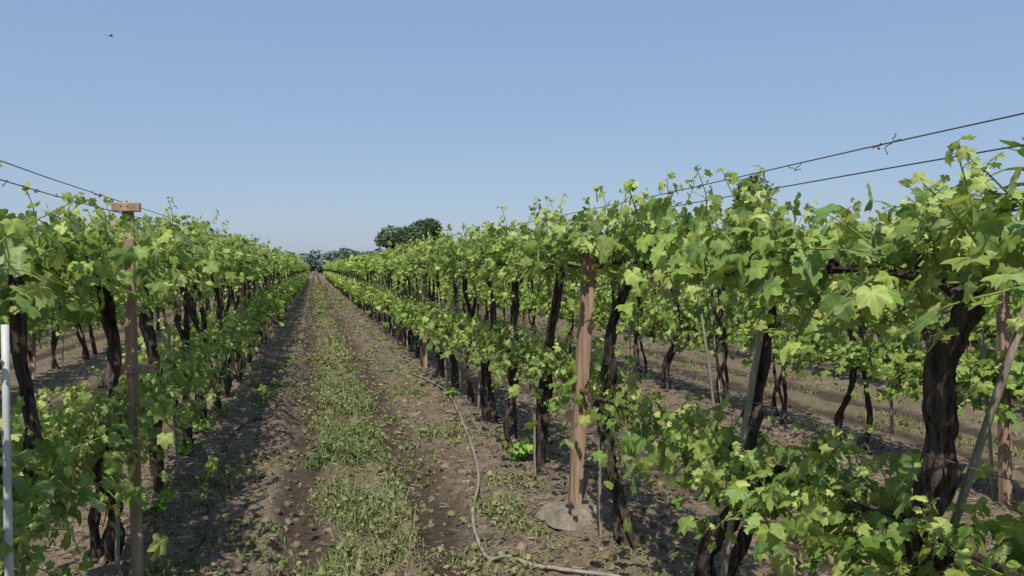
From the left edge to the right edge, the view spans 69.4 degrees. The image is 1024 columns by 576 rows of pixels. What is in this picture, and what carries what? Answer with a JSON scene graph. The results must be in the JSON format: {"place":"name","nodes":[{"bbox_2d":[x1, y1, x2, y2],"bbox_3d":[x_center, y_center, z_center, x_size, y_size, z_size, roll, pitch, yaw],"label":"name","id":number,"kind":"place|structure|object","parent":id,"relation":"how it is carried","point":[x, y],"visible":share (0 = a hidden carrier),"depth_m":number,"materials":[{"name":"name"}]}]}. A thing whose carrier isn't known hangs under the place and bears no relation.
{"place":"outdoors","nodes":[
{"label":"outdoors","id":0,"kind":"place"},
{"bbox_2d":[0,269,1023,575],"bbox_3d":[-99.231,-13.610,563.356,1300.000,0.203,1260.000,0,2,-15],"label":"ground","id":1,"kind":"structure","parent":0,"point":[826,403],"depth_m":6.44,"materials":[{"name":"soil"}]},
{"bbox_2d":[1,324,13,575],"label":"white pipe stake","id":2,"kind":"object","parent":1,"relation":"on","point":[7,473],"visible":0.97,"depth_m":1.97,"materials":[{"name":"white plastic"}]},
{"bbox_2d":[30,284,36,378],"bbox_3d":[-6.762,0.467,10.456,0.068,2.003,0.153,0,2,16],"label":"trellis post","id":3,"kind":"object","parent":1,"relation":"on","point":[33,361],"visible":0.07,"depth_m":10.43,"materials":[{"name":"brown wood"}]},
{"bbox_2d":[0,210,114,575],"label":"grapevine","id":4,"kind":"object","parent":1,"relation":"on","point":[41,294],"visible":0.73,"depth_m":1.97,"materials":[{"name":"green plant"}]},
{"bbox_2d":[62,319,63,365],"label":"wooden stake","id":5,"kind":"object","parent":1,"relation":"on","point":[62,346],"visible":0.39,"depth_m":11.88,"materials":[{"name":"grey wood"}]},
{"bbox_2d":[1,276,210,329],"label":"grapevine row","id":6,"kind":"object","parent":1,"relation":"on","point":[75,290],"depth_m":19.69,"materials":[{"name":"green plant"}]},
{"bbox_2d":[0,182,219,575],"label":"grapevine","id":7,"kind":"object","parent":1,"relation":"on","point":[40,464],"visible":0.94,"depth_m":2.72,"materials":[{"name":"green plant"}]},
{"bbox_2d":[12,194,218,565],"bbox_3d":[-2.080,0.524,3.808,1.073,2.063,1.555,0,2,-15],"label":"grapevine","id":8,"kind":"object","parent":1,"relation":"on","point":[82,403],"visible":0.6,"depth_m":3.87,"materials":[{"name":"green plant"}]},
{"bbox_2d":[115,406,120,566],"bbox_3d":[-2.047,1.072,3.830,0.037,0.950,0.024,0,2,-15],"label":"wooden stake","id":9,"kind":"object","parent":1,"relation":"on","point":[117,538],"visible":0.3,"depth_m":3.83,"materials":[{"name":"brown wood"}]},
{"bbox_2d":[0,160,257,412],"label":"trellis wires","id":10,"kind":"object","parent":1,"relation":"on","point":[37,190],"visible":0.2,"depth_m":3.33,"materials":[{"name":"grey metal"}]},
{"bbox_2d":[111,202,153,575],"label":"trellis post","id":11,"kind":"object","parent":1,"relation":"on","point":[132,369],"visible":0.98,"depth_m":3.67,"materials":[{"name":"brown wood"}]},
{"bbox_2d":[0,266,280,391],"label":"grapevine row","id":12,"kind":"object","parent":1,"relation":"on","point":[53,318],"visible":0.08,"depth_m":12.59,"materials":[{"name":"green plant"}]},
{"bbox_2d":[123,485,178,515],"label":"weed plant","id":13,"kind":"object","parent":1,"relation":"on","point":[160,504],"visible":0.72,"depth_m":4.60,"materials":[{"name":"green plant"}]},
{"bbox_2d":[64,196,245,493],"bbox_3d":[-2.490,0.438,5.081,1.222,2.164,1.480,0,2,1],"label":"grapevine","id":14,"kind":"object","parent":1,"relation":"on","point":[155,355],"visible":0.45,"depth_m":5.02,"materials":[{"name":"green plant"}]},
{"bbox_2d":[167,323,180,476],"bbox_3d":[-2.500,0.877,5.466,0.024,1.252,0.132,0,2,13],"label":"wooden stake","id":15,"kind":"object","parent":1,"relation":"on","point":[174,416],"visible":0.59,"depth_m":5.48,"materials":[{"name":"brown wood"}]},
{"bbox_2d":[178,432,205,456],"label":"weed plant","id":16,"kind":"object","parent":1,"relation":"on","point":[187,450],"visible":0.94,"depth_m":6.12,"materials":[{"name":"green plant"}]},
{"bbox_2d":[122,214,265,455],"bbox_3d":[-2.765,0.433,6.130,1.402,2.126,1.712,0,2,-15],"label":"grapevine","id":17,"kind":"object","parent":1,"relation":"on","point":[185,346],"visible":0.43,"depth_m":6.08,"materials":[{"name":"green plant"}]},
{"bbox_2d":[138,220,264,426],"bbox_3d":[-3.141,0.401,7.135,1.394,2.136,1.521,0,2,-15],"label":"grapevine","id":18,"kind":"object","parent":1,"relation":"on","point":[202,328],"visible":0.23,"depth_m":7.17,"materials":[{"name":"green plant"}]},
{"bbox_2d":[192,415,217,433],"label":"weed plant","id":19,"kind":"object","parent":1,"relation":"on","point":[202,428],"visible":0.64,"depth_m":6.99,"materials":[{"name":"green plant"}]},
{"bbox_2d":[210,294,221,398],"bbox_3d":[-3.505,0.738,8.769,0.025,1.354,0.285,0,2,-1],"label":"wooden stake","id":20,"kind":"object","parent":1,"relation":"on","point":[213,320],"visible":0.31,"depth_m":8.66,"materials":[{"name":"brown wood"}]},
{"bbox_2d":[172,214,261,409],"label":"grapevine","id":21,"kind":"object","parent":1,"relation":"on","point":[217,402],"visible":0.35,"depth_m":8.23,"materials":[{"name":"green plant"}]},
{"bbox_2d":[211,399,232,414],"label":"weed plant","id":22,"kind":"object","parent":1,"relation":"on","point":[225,408],"visible":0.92,"depth_m":7.86,"materials":[{"name":"green plant"}]},
{"bbox_2d":[184,361,270,575],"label":"drip irrigation hose","id":23,"kind":"object","parent":1,"relation":"on","point":[195,549],"visible":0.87,"depth_m":4.99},
{"bbox_2d":[190,228,286,397],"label":"grapevine","id":24,"kind":"object","parent":1,"relation":"on","point":[227,384],"visible":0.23,"depth_m":9.16,"materials":[{"name":"green plant"}]},
{"bbox_2d":[239,281,243,377],"bbox_3d":[-3.857,0.452,10.545,0.084,2.027,0.112,0,2,-15],"label":"trellis post","id":25,"kind":"object","parent":1,"relation":"on","point":[241,290],"visible":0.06,"depth_m":10.52,"materials":[{"name":"brown wood"}]},
{"bbox_2d":[200,233,285,381],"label":"grapevine","id":26,"kind":"object","parent":1,"relation":"on","point":[247,324],"visible":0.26,"depth_m":10.20,"materials":[{"name":"green plant"}]},
{"bbox_2d":[208,235,295,371],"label":"grapevine","id":27,"kind":"object","parent":1,"relation":"on","point":[262,308],"visible":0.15,"depth_m":11.22,"materials":[{"name":"green plant"}]},
{"bbox_2d":[214,235,309,362],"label":"grapevine row","id":28,"kind":"object","parent":1,"relation":"on","point":[268,300],"visible":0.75,"depth_m":16.34,"materials":[{"name":"green plant"}]},
{"bbox_2d":[268,273,271,333],"bbox_3d":[-5.791,0.253,17.683,0.087,2.038,0.117,0,2,-15],"label":"trellis post","id":29,"kind":"object","parent":1,"relation":"on","point":[269,279],"visible":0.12,"depth_m":17.65,"materials":[{"name":"brown wood"}]},
{"bbox_2d":[282,247,383,274],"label":"distant trees","id":30,"kind":"object","parent":1,"relation":"on","point":[318,260],"visible":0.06,"depth_m":182.15,"materials":[{"name":"green plant"}]},
{"bbox_2d":[335,251,377,272],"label":"hedge trees","id":31,"kind":"object","parent":1,"relation":"on","point":[342,256],"visible":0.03,"depth_m":142.13,"materials":[{"name":"green plant"}]},
{"bbox_2d":[322,243,440,358],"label":"grapevine row","id":32,"kind":"object","parent":1,"relation":"on","point":[358,265],"visible":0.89,"depth_m":17.13,"materials":[{"name":"green plant"}]},
{"bbox_2d":[381,274,383,329],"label":"trellis post","id":33,"kind":"object","parent":1,"relation":"on","point":[382,319],"visible":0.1,"depth_m":18.78,"materials":[{"name":"brown wood"}]},
{"bbox_2d":[407,318,407,353],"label":"wooden stake","id":34,"kind":"object","parent":1,"relation":"on","point":[407,338],"visible":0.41,"depth_m":13.63,"materials":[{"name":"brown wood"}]},
{"bbox_2d":[374,217,444,253],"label":"tree","id":35,"kind":"object","parent":1,"relation":"on","point":[419,228],"visible":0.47,"depth_m":101.01,"materials":[{"name":"green plant"}]},
{"bbox_2d":[422,267,427,367],"bbox_3d":[-1.368,0.444,11.559,0.095,1.988,0.046,0,2,-15],"label":"trellis post","id":36,"kind":"object","parent":1,"relation":"on","point":[425,363],"visible":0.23,"depth_m":11.55,"materials":[{"name":"brown wood"}]},
{"bbox_2d":[376,236,476,365],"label":"grapevine","id":37,"kind":"object","parent":1,"relation":"on","point":[410,266],"visible":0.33,"depth_m":11.60,"materials":[{"name":"green plant"}]},
{"bbox_2d":[402,232,455,376],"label":"grapevine","id":38,"kind":"object","parent":1,"relation":"on","point":[441,364],"visible":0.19,"depth_m":10.73,"materials":[{"name":"green plant"}]},
{"bbox_2d":[437,287,447,383],"bbox_3d":[-0.943,0.684,10.073,0.152,1.389,0.019,0,2,17],"label":"wooden stake","id":39,"kind":"object","parent":1,"relation":"on","point":[442,339],"visible":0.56,"depth_m":10.06,"materials":[{"name":"brown wood"}]},
{"bbox_2d":[442,383,458,395],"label":"weed plant","id":40,"kind":"object","parent":1,"relation":"on","point":[452,391],"visible":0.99,"depth_m":9.01,"materials":[{"name":"green plant"}]},
{"bbox_2d":[457,279,460,391],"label":"wooden stake","id":41,"kind":"object","parent":1,"relation":"on","point":[459,348],"visible":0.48,"depth_m":9.23,"materials":[{"name":"brown wood"}]},
{"bbox_2d":[344,264,579,338],"bbox_3d":[-11.655,-1.135,60.742,1.579,2.313,96.844,0,2,-15],"label":"grapevine row","id":42,"kind":"object","parent":1,"relation":"on","point":[530,299],"visible":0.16,"depth_m":17.85,"materials":[{"name":"green plant"}]},
{"bbox_2d":[424,227,505,402],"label":"grapevine","id":43,"kind":"object","parent":1,"relation":"on","point":[457,323],"visible":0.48,"depth_m":8.64,"materials":[{"name":"green plant"}]},
{"bbox_2d":[392,223,537,389],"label":"grapevine","id":44,"kind":"object","parent":1,"relation":"on","point":[454,365],"visible":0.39,"depth_m":9.71,"materials":[{"name":"green plant"}]},
{"bbox_2d":[477,297,480,410],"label":"wooden stake","id":45,"kind":"object","parent":1,"relation":"on","point":[479,374],"visible":0.64,"depth_m":8.13,"materials":[{"name":"brown wood"}]},
{"bbox_2d":[426,220,544,422],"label":"grapevine","id":46,"kind":"object","parent":1,"relation":"on","point":[489,414],"visible":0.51,"depth_m":7.61,"materials":[{"name":"green plant"}]},
{"bbox_2d":[426,202,567,445],"bbox_3d":[-0.093,0.377,6.587,1.246,2.219,1.581,0,2,-15],"label":"grapevine","id":47,"kind":"object","parent":1,"relation":"on","point":[514,341],"visible":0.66,"depth_m":6.53,"materials":[{"name":"green plant"}]},
{"bbox_2d":[0,282,1023,575],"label":"weeds","id":48,"kind":"object","parent":1,"relation":"on","point":[360,508],"visible":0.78,"depth_m":5.67,"materials":[{"name":"green plant"}]},
{"bbox_2d":[496,432,532,462],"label":"weed plant","id":49,"kind":"object","parent":1,"relation":"on","point":[520,454],"visible":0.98,"depth_m":5.97,"materials":[{"name":"green plant"}]},
{"bbox_2d":[413,373,620,575],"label":"drip irrigation hose","id":50,"kind":"object","parent":1,"relation":"on","point":[557,568],"visible":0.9,"depth_m":4.24,"materials":[{"name":"grey plastic"}]},
{"bbox_2d":[21,306,1023,575],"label":"soil clods","id":51,"kind":"object","parent":1,"relation":"on","point":[221,508],"visible":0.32,"depth_m":5.55,"materials":[{"name":"brown soil"}]},
{"bbox_2d":[533,367,537,474],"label":"wooden stake","id":52,"kind":"object","parent":1,"relation":"on","point":[534,438],"visible":0.72,"depth_m":5.57,"materials":[{"name":"grey wood"}]},
{"bbox_2d":[468,196,653,467],"bbox_3d":[0.322,0.432,5.506,1.367,2.180,1.596,0,2,-15],"label":"grapevine","id":53,"kind":"object","parent":1,"relation":"on","point":[554,249],"visible":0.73,"depth_m":5.35,"materials":[{"name":"green plant"}]},
{"bbox_2d":[540,261,596,352],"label":"grapevine","id":54,"kind":"object","parent":1,"relation":"on","point":[573,296],"visible":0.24,"depth_m":13.65,"materials":[{"name":"green plant"}]},
{"bbox_2d":[536,498,609,530],"bbox_3d":[0.410,1.423,4.761,0.516,0.092,0.478,-1,2,-36],"label":"concrete footing","id":55,"kind":"object","parent":1,"relation":"on","point":[562,514],"visible":0.8,"depth_m":4.63,"materials":[{"name":"grey concrete"}]},
{"bbox_2d":[568,245,596,504],"bbox_3d":[0.438,0.673,4.688,0.091,1.905,0.211,-2,2,-50],"label":"trellis post","id":56,"kind":"object","parent":1,"relation":"on","point":[582,370],"visible":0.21,"depth_m":4.66,"materials":[{"name":"brown wood"}]},
{"bbox_2d":[558,267,611,334],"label":"grapevine","id":57,"kind":"object","parent":1,"relation":"on","point":[570,313],"visible":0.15,"depth_m":12.78,"materials":[{"name":"green plant"}]},
{"bbox_2d":[598,435,602,538],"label":"wooden stake","id":58,"kind":"object","parent":1,"relation":"on","point":[600,502],"visible":0.81,"depth_m":4.33,"materials":[{"name":"grey wood"}]},
{"bbox_2d":[574,258,649,361],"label":"grapevine","id":59,"kind":"object","parent":1,"relation":"on","point":[599,309],"visible":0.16,"depth_m":11.74,"materials":[{"name":"green plant"}]},
{"bbox_2d":[629,292,630,372],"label":"wooden stake","id":60,"kind":"object","parent":1,"relation":"on","point":[629,330],"visible":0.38,"depth_m":10.87,"materials":[{"name":"brown wood"}]},
{"bbox_2d":[524,164,751,551],"bbox_3d":[0.682,0.482,4.222,1.164,2.171,1.815,0,2,-15],"label":"grapevine","id":61,"kind":"object","parent":1,"relation":"on","point":[608,407],"visible":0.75,"depth_m":4.17,"materials":[{"name":"green plant"}]},
{"bbox_2d":[606,260,692,376],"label":"grapevine","id":62,"kind":"object","parent":1,"relation":"on","point":[639,331],"visible":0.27,"depth_m":10.60,"materials":[{"name":"green plant"}]},
{"bbox_2d":[664,278,667,338],"bbox_3d":[3.318,0.298,15.949,0.068,2.043,0.149,0,2,15],"label":"trellis post","id":63,"kind":"object","parent":1,"relation":"on","point":[665,288],"visible":0.09,"depth_m":15.93,"materials":[{"name":"wood"}]},
{"bbox_2d":[631,259,733,389],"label":"grapevine","id":64,"kind":"object","parent":1,"relation":"on","point":[663,320],"visible":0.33,"depth_m":9.53,"materials":[{"name":"green plant"}]},
{"bbox_2d":[372,224,1023,405],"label":"grapevine row","id":65,"kind":"object","parent":1,"relation":"on","point":[974,338],"visible":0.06,"depth_m":11.43,"materials":[{"name":"green plant"}]},
{"bbox_2d":[372,113,1023,567],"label":"trellis wires","id":66,"kind":"object","parent":1,"relation":"on","point":[890,269],"visible":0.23,"depth_m":2.44,"materials":[{"name":"grey metal"}]},
{"bbox_2d":[693,274,717,427],"bbox_3d":[1.940,0.614,7.426,0.268,1.674,0.034,0,2,10],"label":"wooden stake","id":67,"kind":"object","parent":1,"relation":"on","point":[707,358],"visible":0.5,"depth_m":7.41,"materials":[{"name":"grey wood"}]},
{"bbox_2d":[395,211,1023,389],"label":"trellis wires","id":68,"kind":"object","parent":1,"relation":"on","point":[817,325],"visible":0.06,"depth_m":6.34,"materials":[{"name":"grey metal"}]},
{"bbox_2d":[707,288,721,404],"bbox_3d":[2.345,0.713,8.542,0.030,1.416,0.231,-1,2,-40],"label":"wooden stake","id":69,"kind":"object","parent":1,"relation":"on","point":[718,376],"visible":0.6,"depth_m":8.54,"materials":[{"name":"grey wood"}]},
{"bbox_2d":[412,245,1023,360],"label":"grapevine row","id":70,"kind":"object","parent":1,"relation":"on","point":[1014,300],"visible":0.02,"depth_m":18.74,"materials":[{"name":"green plant"}]},
{"bbox_2d":[668,245,783,404],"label":"grapevine","id":71,"kind":"object","parent":1,"relation":"on","point":[723,325],"visible":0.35,"depth_m":8.53,"materials":[{"name":"green plant"}]},
{"bbox_2d":[461,270,1023,349],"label":"grapevine row","id":72,"kind":"object","parent":1,"relation":"on","point":[1021,295],"depth_m":20.17,"materials":[{"name":"green plant"}]},
{"bbox_2d":[720,275,772,575],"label":"wooden stake","id":73,"kind":"object","parent":1,"relation":"on","point":[744,434],"visible":0.54,"depth_m":2.98,"materials":[{"name":"grey wood"}]},
{"bbox_2d":[725,175,773,297],"bbox_3d":[12.933,-2.744,40.255,2.129,6.942,2.712,-1,2,-30],"label":"tree","id":74,"kind":"object","parent":1,"relation":"on","point":[753,179],"visible":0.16,"depth_m":39.85,"materials":[{"name":"green plant"}]},
{"bbox_2d":[592,165,934,575],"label":"grapevine","id":75,"kind":"object","parent":1,"relation":"on","point":[768,483],"visible":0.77,"depth_m":2.82,"materials":[{"name":"green plant"}]},
{"bbox_2d":[526,272,1020,332],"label":"grapevine row","id":76,"kind":"object","parent":1,"relation":"on","point":[987,329],"depth_m":17.81,"materials":[{"name":"green plant"}]},
{"bbox_2d":[723,232,847,423],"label":"grapevine","id":77,"kind":"object","parent":1,"relation":"on","point":[747,340],"visible":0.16,"depth_m":7.41,"materials":[{"name":"green plant"}]},
{"bbox_2d":[650,135,1023,575],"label":"grapevine","id":78,"kind":"object","parent":1,"relation":"on","point":[978,247],"visible":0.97,"depth_m":2.10,"materials":[{"name":"green plant"}]},
{"bbox_2d":[772,207,964,450],"bbox_3d":[3.028,0.403,6.374,1.189,2.164,1.589,0,2,-15],"label":"grapevine","id":79,"kind":"object","parent":1,"relation":"on","point":[829,351],"visible":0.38,"depth_m":6.30,"materials":[{"name":"green plant"}]},
{"bbox_2d":[886,322,893,456],"bbox_3d":[3.069,0.882,5.996,0.135,1.214,0.029,-1,2,-39],"label":"wooden stake","id":80,"kind":"object","parent":1,"relation":"on","point":[891,430],"visible":0.51,"depth_m":6.01,"materials":[{"name":"grey wood"}]},
{"bbox_2d":[869,189,939,281],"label":"banana plant","id":81,"kind":"object","parent":1,"relation":"on","point":[889,205],"visible":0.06,"depth_m":30.70,"materials":[{"name":"green plant"}]},
{"bbox_2d":[839,198,1023,421],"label":"grapevine","id":82,"kind":"object","parent":1,"relation":"on","point":[973,369],"visible":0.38,"depth_m":5.24,"materials":[{"name":"green plant"}]},
{"bbox_2d":[887,184,982,218],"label":"banana plant","id":83,"kind":"object","parent":1,"relation":"on","point":[932,205],"visible":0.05,"depth_m":28.07,"materials":[{"name":"green plant"}]},
{"bbox_2d":[938,302,1023,575],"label":"wooden stake","id":84,"kind":"object","parent":1,"relation":"on","point":[1002,378],"visible":0.71,"depth_m":2.10,"materials":[{"name":"grey wood"}]},
{"bbox_2d":[980,331,995,499],"bbox_3d":[3.290,0.908,5.110,0.023,1.210,0.144,0,2,-15],"label":"wooden stake","id":85,"kind":"object","parent":1,"relation":"on","point":[992,480],"visible":0.65,"depth_m":5.09,"materials":[{"name":"brown wood"}]},
{"bbox_2d":[957,187,1022,227],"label":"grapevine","id":86,"kind":"object","parent":1,"relation":"on","point":[991,192],"visible":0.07,"depth_m":25.34,"materials":[{"name":"green plant"}]},
{"bbox_2d":[988,141,1023,191],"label":"banana plant","id":87,"kind":"object","parent":1,"relation":"on","point":[1014,168],"visible":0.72,"depth_m":24.70,"materials":[{"name":"green plant"}]},
{"bbox_2d":[996,292,1017,504],"bbox_3d":[3.426,0.640,4.989,0.420,1.952,0.099,0,2,-15],"label":"trellis post","id":88,"kind":"object","parent":1,"relation":"on","point":[1005,495],"visible":0.45,"depth_m":4.96,"materials":[{"name":"brown wood"}]},
{"bbox_2d":[998,202,1023,430],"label":"grapevine","id":89,"kind":"object","parent":1,"relation":"on","point":[1018,372],"visible":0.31,"depth_m":4.70,"materials":[{"name":"green plant"}]},
{"bbox_2d":[999,140,1023,156],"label":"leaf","id":90,"kind":"object","parent":1,"relation":"on","point":[1019,151],"visible":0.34,"depth_m":25.91,"materials":[{"name":"green plant"}]},
{"bbox_2d":[0,0,1023,254],"label":"sky","id":91,"kind":"structure","parent":0,"point":[307,125],"materials":[{"name":"blue"}]},
{"bbox_2d":[941,293,950,328],"bbox_3d":[5.215,0.501,8.891,0.200,2.019,0.147,0,2,-15],"label":"trellis post","id":92,"kind":"object","parent":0,"point":[944,298],"visible":0.2,"depth_m":8.89,"materials":[{"name":"brown wood"}]}
]}

